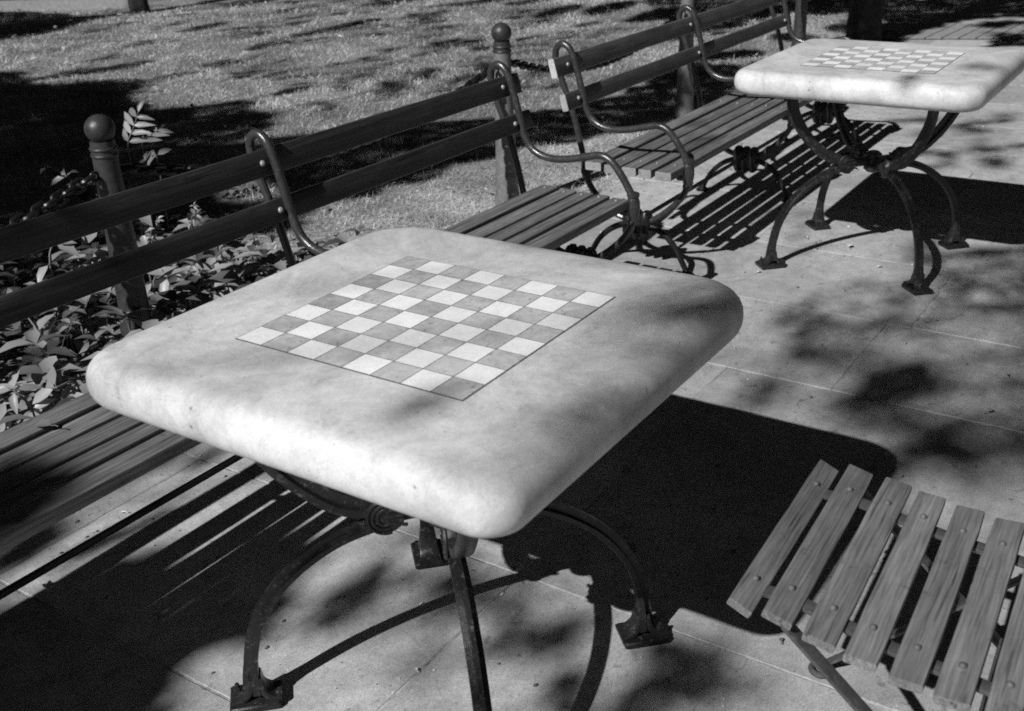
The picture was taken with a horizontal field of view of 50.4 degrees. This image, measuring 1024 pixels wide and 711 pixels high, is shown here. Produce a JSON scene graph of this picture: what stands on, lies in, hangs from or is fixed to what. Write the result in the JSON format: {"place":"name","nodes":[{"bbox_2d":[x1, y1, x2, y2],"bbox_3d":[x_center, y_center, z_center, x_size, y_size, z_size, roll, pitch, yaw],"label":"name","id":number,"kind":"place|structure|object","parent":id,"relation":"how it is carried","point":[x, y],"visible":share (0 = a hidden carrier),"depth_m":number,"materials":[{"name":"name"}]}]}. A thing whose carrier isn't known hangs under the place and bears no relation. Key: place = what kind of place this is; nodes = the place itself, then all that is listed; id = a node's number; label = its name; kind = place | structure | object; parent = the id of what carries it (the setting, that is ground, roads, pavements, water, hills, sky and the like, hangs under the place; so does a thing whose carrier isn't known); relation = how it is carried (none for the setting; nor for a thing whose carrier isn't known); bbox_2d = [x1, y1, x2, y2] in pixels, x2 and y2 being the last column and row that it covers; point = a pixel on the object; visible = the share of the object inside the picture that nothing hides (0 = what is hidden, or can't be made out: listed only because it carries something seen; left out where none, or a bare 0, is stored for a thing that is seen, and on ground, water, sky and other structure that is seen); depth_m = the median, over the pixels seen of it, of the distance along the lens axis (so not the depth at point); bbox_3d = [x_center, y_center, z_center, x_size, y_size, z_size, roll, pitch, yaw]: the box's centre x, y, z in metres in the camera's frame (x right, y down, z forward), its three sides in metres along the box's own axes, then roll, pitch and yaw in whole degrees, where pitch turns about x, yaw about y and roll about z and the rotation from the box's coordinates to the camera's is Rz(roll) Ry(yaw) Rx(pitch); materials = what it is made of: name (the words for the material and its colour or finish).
{"place":"outdoors","nodes":[
{"label":"outdoors","id":0,"kind":"place"},
{"bbox_2d":[0,0,971,426],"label":"lawn","id":1,"kind":"structure","parent":0,"point":[10,202],"depth_m":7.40,"materials":[{"name":"plant"}]},
{"bbox_2d":[0,367,56,416],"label":"sapling","id":2,"kind":"object","parent":1,"relation":"on","point":[15,402],"visible":0.85,"depth_m":3.01,"materials":[{"name":"grey plant"}]},
{"bbox_2d":[37,241,79,321],"bbox_3d":[-1.550,-0.267,3.730,0.150,0.382,0.111,-14,27,-24],"label":"ground cover plant","id":3,"kind":"object","parent":1,"relation":"on","point":[67,247],"visible":0.48,"depth_m":3.67,"materials":[{"name":"grey plant"}]},
{"bbox_2d":[40,165,79,211],"bbox_3d":[-1.978,-0.714,4.809,0.132,0.327,0.527,-14,27,-24],"label":"sapling","id":4,"kind":"object","parent":1,"relation":"on","point":[56,179],"visible":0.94,"depth_m":4.60,"materials":[{"name":"grey plant"}]},
{"bbox_2d":[77,295,96,342],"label":"sapling","id":5,"kind":"object","parent":1,"relation":"on","point":[90,298],"visible":0.13,"depth_m":3.59,"materials":[{"name":"grey plant"}]},
{"bbox_2d":[81,230,107,262],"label":"sapling","id":6,"kind":"object","parent":1,"relation":"on","point":[90,238],"visible":0.18,"depth_m":3.82,"materials":[{"name":"grey plant"}]},
{"bbox_2d":[84,114,152,335],"bbox_3d":[-1.185,-0.319,3.318,0.115,0.832,0.115,-7,25,-10],"label":"bollard","id":7,"kind":"object","parent":1,"relation":"on","point":[100,131],"visible":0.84,"depth_m":3.23,"materials":[{"name":"metal"}]},
{"bbox_2d":[0,173,95,227],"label":"chain","id":8,"kind":"object","parent":7,"relation":"hanging from","point":[73,188],"visible":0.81,"depth_m":3.08,"materials":[{"name":"black paint"}]},
{"bbox_2d":[120,65,488,175],"bbox_3d":[-0.621,-0.826,3.978,0.040,0.176,1.895,15,29,32],"label":"chain","id":9,"kind":"object","parent":7,"relation":"hanging from","point":[180,168],"visible":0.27,"depth_m":3.39,"materials":[{"name":"black paint"}]},
{"bbox_2d":[122,95,153,186],"bbox_3d":[-1.625,-0.859,4.812,0.176,0.566,0.093,8,26,20],"label":"sapling","id":10,"kind":"object","parent":1,"relation":"on","point":[129,120],"visible":0.79,"depth_m":4.73,"materials":[{"name":"grey plant"}]},
{"bbox_2d":[129,0,150,13],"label":"tree","id":11,"kind":"object","parent":1,"relation":"on","point":[137,6],"visible":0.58,"depth_m":11.90,"materials":[{"name":"black plant"}]},
{"bbox_2d":[145,216,163,242],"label":"sapling","id":12,"kind":"object","parent":1,"relation":"on","point":[157,224],"visible":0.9,"depth_m":3.90,"materials":[{"name":"grey plant"}]},
{"bbox_2d":[139,148,170,233],"bbox_3d":[-1.478,-0.663,4.562,0.144,0.406,0.100,-3,25,-1],"label":"sapling","id":13,"kind":"object","parent":1,"relation":"on","point":[161,151],"visible":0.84,"depth_m":4.50,"materials":[{"name":"grey plant"}]},
{"bbox_2d":[141,124,172,182],"bbox_3d":[-1.623,-0.873,5.064,0.125,0.381,0.216,14,29,31],"label":"sapling","id":14,"kind":"object","parent":1,"relation":"on","point":[162,131],"visible":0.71,"depth_m":4.98,"materials":[{"name":"grey plant"}]},
{"bbox_2d":[0,172,376,431],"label":"ground cover","id":15,"kind":"object","parent":1,"relation":"on","point":[32,363],"visible":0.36,"depth_m":3.64,"materials":[{"name":"grey plant"}]},
{"bbox_2d":[6,288,56,356],"bbox_3d":[-1.585,-0.104,3.586,0.222,0.209,0.108,6,26,17],"label":"sapling","id":16,"kind":"object","parent":15,"relation":"on","point":[39,324],"visible":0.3,"depth_m":3.54,"materials":[{"name":"grey plant"}]},
{"bbox_2d":[32,365,88,403],"bbox_3d":[-1.256,0.127,3.062,0.137,0.201,0.155,14,29,31],"label":"ground cover plant","id":17,"kind":"object","parent":15,"relation":"on","point":[42,394],"visible":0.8,"depth_m":3.03,"materials":[{"name":"grey plant"}]},
{"bbox_2d":[139,215,153,292],"bbox_3d":[-1.295,-0.352,3.894,0.076,0.383,0.172,-21,30,-35],"label":"sapling","id":18,"kind":"object","parent":15,"relation":"on","point":[148,221],"visible":0.6,"depth_m":3.85,"materials":[{"name":"grey plant"}]},
{"bbox_2d":[145,266,193,306],"bbox_3d":[-1.154,-0.171,3.654,0.187,0.244,0.080,0,25,5],"label":"ground cover plant","id":19,"kind":"object","parent":15,"relation":"on","point":[164,285],"visible":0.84,"depth_m":3.63,"materials":[{"name":"grey plant"}]},
{"bbox_2d":[188,201,204,228],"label":"sapling","id":20,"kind":"object","parent":1,"relation":"on","point":[194,211],"visible":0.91,"depth_m":4.05,"materials":[{"name":"grey plant"}]},
{"bbox_2d":[184,245,238,286],"bbox_3d":[-1.087,-0.277,3.919,0.145,0.212,0.271,5,26,16],"label":"sapling","id":21,"kind":"object","parent":1,"relation":"on","point":[209,261],"visible":0.47,"depth_m":3.84,"materials":[{"name":"grey plant"}]},
{"bbox_2d":[209,239,253,299],"bbox_3d":[-0.985,-0.271,3.956,0.130,0.164,0.472,-2,25,0],"label":"sapling","id":22,"kind":"object","parent":1,"relation":"on","point":[219,293],"visible":0.34,"depth_m":3.76,"materials":[{"name":"grey plant"}]},
{"bbox_2d":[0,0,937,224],"bbox_3d":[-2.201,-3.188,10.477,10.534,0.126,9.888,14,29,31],"label":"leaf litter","id":23,"kind":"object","parent":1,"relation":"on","point":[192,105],"visible":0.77,"depth_m":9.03,"materials":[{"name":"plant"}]},
{"bbox_2d":[491,22,519,205],"bbox_3d":[-0.032,-1.035,4.794,0.115,0.832,0.115,-7,25,-10],"label":"bollard","id":24,"kind":"object","parent":1,"relation":"on","point":[507,188],"visible":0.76,"depth_m":4.80,"materials":[{"name":"metal"}]},
{"bbox_2d":[674,0,693,118],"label":"bollard","id":25,"kind":"object","parent":1,"relation":"on","point":[684,99],"visible":0.51,"depth_m":6.35,"materials":[{"name":"metal"}]},
{"bbox_2d":[791,0,807,46],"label":"bollard","id":26,"kind":"object","parent":1,"relation":"on","point":[800,20],"visible":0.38,"depth_m":7.79,"materials":[{"name":"metal"}]},
{"bbox_2d":[846,0,883,40],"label":"tree","id":27,"kind":"object","parent":1,"relation":"on","point":[864,21],"visible":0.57,"depth_m":8.49,"materials":[{"name":"black plant"}]},
{"bbox_2d":[0,0,1023,710],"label":"pavement","id":28,"kind":"structure","parent":0,"point":[368,630],"depth_m":2.63,"materials":[{"name":"grey concrete"}]},
{"bbox_2d":[42,581,51,593],"bbox_3d":[-1.029,0.513,2.415,0.020,0.017,0.068,-18,29,-31],"label":"fallen leaf","id":29,"kind":"object","parent":28,"relation":"on","point":[47,584],"visible":1,"depth_m":2.41,"materials":[{"name":"black plant"}]},
{"bbox_2d":[0,61,639,599],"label":"park bench","id":30,"kind":"object","parent":28,"relation":"on","point":[86,451],"visible":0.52,"depth_m":2.58,"materials":[{"name":"grey wood"}]},
{"bbox_2d":[34,419,58,426],"bbox_3d":[-0.938,0.139,2.191,0.066,0.014,0.024,4,25,14],"label":"fallen leaf","id":31,"kind":"object","parent":30,"relation":"on","point":[44,422],"visible":1,"depth_m":2.19,"materials":[{"name":"plant"}]},
{"bbox_2d":[86,227,743,710],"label":"chess table","id":32,"kind":"object","parent":28,"relation":"on","point":[462,393],"visible":1,"depth_m":1.71,"materials":[{"name":"white stone"}]},
{"bbox_2d":[13,113,1022,704],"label":"grit","id":33,"kind":"object","parent":28,"relation":"on","point":[683,411],"visible":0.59,"depth_m":2.67,"materials":[{"name":"grey stone"}]},
{"bbox_2d":[41,125,996,710],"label":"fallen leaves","id":34,"kind":"object","parent":28,"relation":"on","point":[669,475],"visible":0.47,"depth_m":2.76,"materials":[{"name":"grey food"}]},
{"bbox_2d":[626,543,634,548],"bbox_3d":[0.268,0.439,2.471,0.023,0.018,0.075,5,25,15],"label":"fallen leaf","id":35,"kind":"object","parent":28,"relation":"on","point":[631,545],"visible":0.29,"depth_m":2.48,"materials":[{"name":"black plant"}]},
{"bbox_2d":[548,0,860,274],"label":"park bench","id":36,"kind":"object","parent":28,"relation":"on","point":[681,148],"visible":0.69,"depth_m":4.39,"materials":[{"name":"grey wood"}]},
{"bbox_2d":[727,460,1023,710],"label":"folding chair","id":37,"kind":"object","parent":28,"relation":"on","point":[873,632],"visible":1,"depth_m":1.63,"materials":[{"name":"grey wood"}]},
{"bbox_2d":[734,39,1023,295],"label":"chess table","id":38,"kind":"object","parent":28,"relation":"on","point":[953,81],"visible":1,"depth_m":3.83,"materials":[{"name":"white stone"}]},
{"bbox_2d":[881,23,1023,38],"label":"paver band","id":39,"kind":"object","parent":28,"relation":"on","point":[968,31],"visible":0.96,"depth_m":9.05,"materials":[{"name":"concrete"}]},
{"label":"ground","id":40,"kind":"structure","parent":0,"visible":0},
{"bbox_2d":[0,0,128,10],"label":"kerb","id":41,"kind":"structure","parent":40,"relation":"on","point":[26,5],"depth_m":12.48,"materials":[{"name":"concrete"}]}
]}

